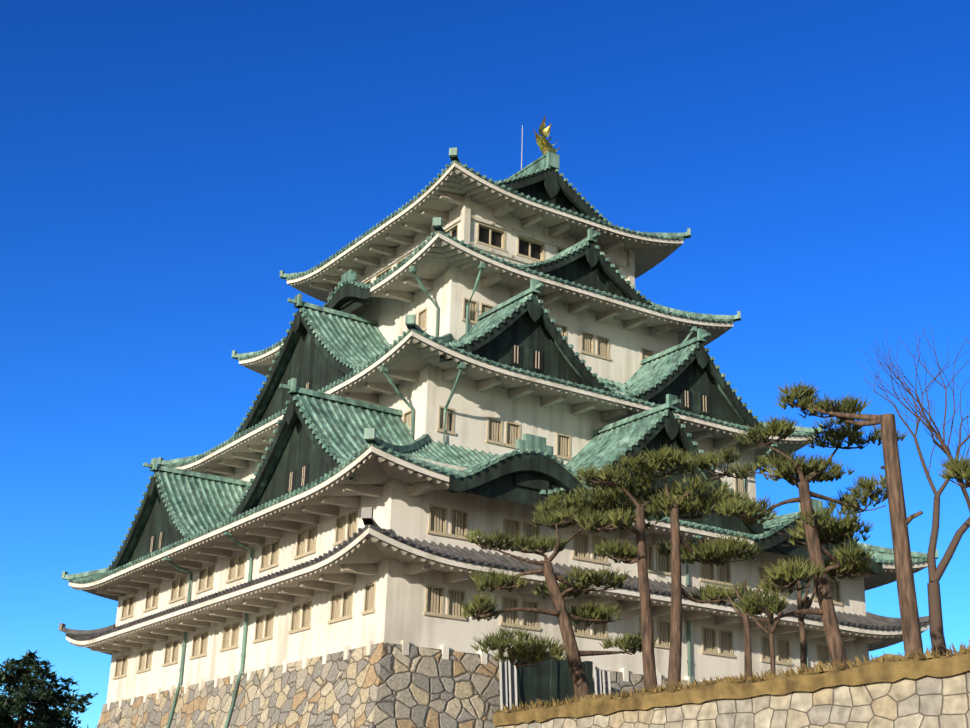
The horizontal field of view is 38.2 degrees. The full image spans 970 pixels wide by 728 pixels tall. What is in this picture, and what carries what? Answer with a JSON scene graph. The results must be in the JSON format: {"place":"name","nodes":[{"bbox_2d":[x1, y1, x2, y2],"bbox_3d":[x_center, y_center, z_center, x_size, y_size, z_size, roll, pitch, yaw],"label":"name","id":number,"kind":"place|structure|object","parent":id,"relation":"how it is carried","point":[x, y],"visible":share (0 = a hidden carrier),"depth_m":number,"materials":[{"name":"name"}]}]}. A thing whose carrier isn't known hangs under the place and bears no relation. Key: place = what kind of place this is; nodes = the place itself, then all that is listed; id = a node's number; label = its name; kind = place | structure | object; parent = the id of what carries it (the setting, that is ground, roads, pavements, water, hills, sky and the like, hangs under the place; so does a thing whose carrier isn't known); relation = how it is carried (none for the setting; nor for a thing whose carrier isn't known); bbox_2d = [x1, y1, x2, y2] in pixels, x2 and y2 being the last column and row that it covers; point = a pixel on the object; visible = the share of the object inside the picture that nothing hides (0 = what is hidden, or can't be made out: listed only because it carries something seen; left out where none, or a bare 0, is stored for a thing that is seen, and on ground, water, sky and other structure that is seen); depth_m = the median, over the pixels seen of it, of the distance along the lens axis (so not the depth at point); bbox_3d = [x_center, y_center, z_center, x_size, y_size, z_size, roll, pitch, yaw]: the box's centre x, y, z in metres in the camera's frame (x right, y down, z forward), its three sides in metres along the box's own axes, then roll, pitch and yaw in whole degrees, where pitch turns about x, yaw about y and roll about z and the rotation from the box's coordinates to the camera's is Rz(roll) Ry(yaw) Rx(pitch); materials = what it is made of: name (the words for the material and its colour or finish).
{"place":"outdoors","nodes":[
{"label":"outdoors","id":0,"kind":"place"},
{"bbox_2d":[0,649,97,727],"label":"broadleaf tree","id":1,"kind":"object","parent":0,"point":[21,698],"depth_m":96.89,"materials":[{"name":"green plant"}]},
{"bbox_2d":[96,642,700,727],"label":"stone base","id":2,"kind":"object","parent":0,"point":[385,685],"visible":0.6,"depth_m":60.15,"materials":[{"name":"beige stone"}]},
{"bbox_2d":[106,195,868,709],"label":"castle walls","id":3,"kind":"structure","parent":2,"relation":"on","point":[392,603],"depth_m":69.02,"materials":[{"name":"white paint"}]},
{"bbox_2d":[163,262,810,727],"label":"drainpipes","id":4,"kind":"object","parent":3,"relation":"attached to","point":[461,366],"visible":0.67,"depth_m":69.74,"materials":[{"name":"metal"}]},
{"bbox_2d":[59,147,937,654],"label":"castle roofs","id":5,"kind":"structure","parent":3,"relation":"on","point":[325,431],"depth_m":72.09,"materials":[{"name":"green tile"}]},
{"bbox_2d":[534,115,559,154],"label":"roof ornament","id":6,"kind":"object","parent":5,"relation":"on","point":[544,144],"visible":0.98,"depth_m":84.11,"materials":[{"name":"gold metal"}]},
{"bbox_2d":[0,0,969,727],"label":"sky","id":7,"kind":"structure","parent":0,"point":[163,163],"materials":[{"name":"blue"}]},
{"bbox_2d":[499,656,610,710],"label":"fence","id":8,"kind":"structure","parent":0,"point":[548,680],"depth_m":59.99,"materials":[{"name":"green metal"}]},
{"bbox_2d":[572,450,694,690],"bbox_3d":[3.586,5.116,33.016,3.371,5.928,2.482,14,-23,-31],"label":"pine","id":9,"kind":"object","parent":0,"point":[615,549],"depth_m":33.07,"materials":[{"name":"green plant"}]},
{"bbox_2d":[772,379,923,655],"bbox_3d":[7.178,3.195,27.593,1.486,6.056,2.745,52,-53,-65],"label":"pine","id":10,"kind":"object","parent":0,"point":[900,521],"depth_m":27.07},
{"bbox_2d":[935,454,969,487],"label":"pine","id":11,"kind":"object","parent":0,"point":[958,469],"depth_m":25.20,"materials":[{"name":"green plant"}]},
{"label":"ground","id":12,"kind":"structure","parent":0,"visible":0},
{"bbox_2d":[496,670,969,727],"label":"terrace retaining wall","id":13,"kind":"structure","parent":12,"relation":"on","point":[926,701],"depth_m":26.91,"materials":[{"name":"stone"}]},
{"bbox_2d":[459,479,663,698],"bbox_3d":[2.002,5.830,35.435,6.168,6.148,4.093,14,-23,-31],"label":"pine","id":14,"kind":"object","parent":13,"relation":"on","point":[579,502],"depth_m":35.22,"materials":[{"name":"green plant"}]},
{"bbox_2d":[625,444,763,687],"bbox_3d":[4.946,5.090,33.380,4.054,6.302,3.507,14,-23,-31],"label":"pine","id":15,"kind":"object","parent":13,"relation":"on","point":[738,548],"depth_m":33.25,"materials":[{"name":"green plant"}]},
{"bbox_2d":[491,638,969,725],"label":"dry grass","id":16,"kind":"structure","parent":13,"relation":"on","point":[893,667],"depth_m":28.48,"materials":[{"name":"brown plant"}]},
{"bbox_2d":[728,579,765,680],"bbox_3d":[5.739,5.966,30.461,0.314,2.615,1.023,16,-24,-34],"label":"trunk","id":17,"kind":"object","parent":13,"relation":"on","point":[747,651],"visible":0.56,"depth_m":30.39,"materials":[{"name":"plant"}]},
{"bbox_2d":[752,591,781,675],"bbox_3d":[6.116,5.958,29.868,0.568,2.248,0.834,14,-23,-31],"label":"trunk","id":18,"kind":"object","parent":13,"relation":"on","point":[770,630],"visible":0.58,"depth_m":29.83,"materials":[{"name":"plant"}]},
{"bbox_2d":[797,579,815,669],"bbox_3d":[6.717,5.541,28.998,0.360,2.474,0.757,6,-20,-11],"label":"trunk","id":19,"kind":"object","parent":13,"relation":"on","point":[806,601],"visible":0.56,"depth_m":29.11,"materials":[{"name":"plant"}]},
{"bbox_2d":[714,412,908,668],"bbox_3d":[6.374,3.650,28.571,4.565,5.831,3.096,14,-23,-31],"label":"pine","id":20,"kind":"object","parent":13,"relation":"on","point":[788,572],"depth_m":28.68,"materials":[{"name":"green plant"}]},
{"bbox_2d":[858,325,969,511],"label":"bare branches","id":21,"kind":"object","parent":13,"relation":"on","point":[965,494],"visible":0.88,"depth_m":41.02,"materials":[{"name":"brown plant"}]},
{"bbox_2d":[863,330,969,655],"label":"bare tree","id":22,"kind":"object","parent":13,"relation":"on","point":[937,637],"visible":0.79,"depth_m":38.87,"materials":[{"name":"brown plant"}]},
{"bbox_2d":[873,334,969,482],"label":"bare branches","id":23,"kind":"object","parent":13,"relation":"on","point":[943,448],"visible":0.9,"depth_m":34.80,"materials":[{"name":"brown plant"}]}
]}

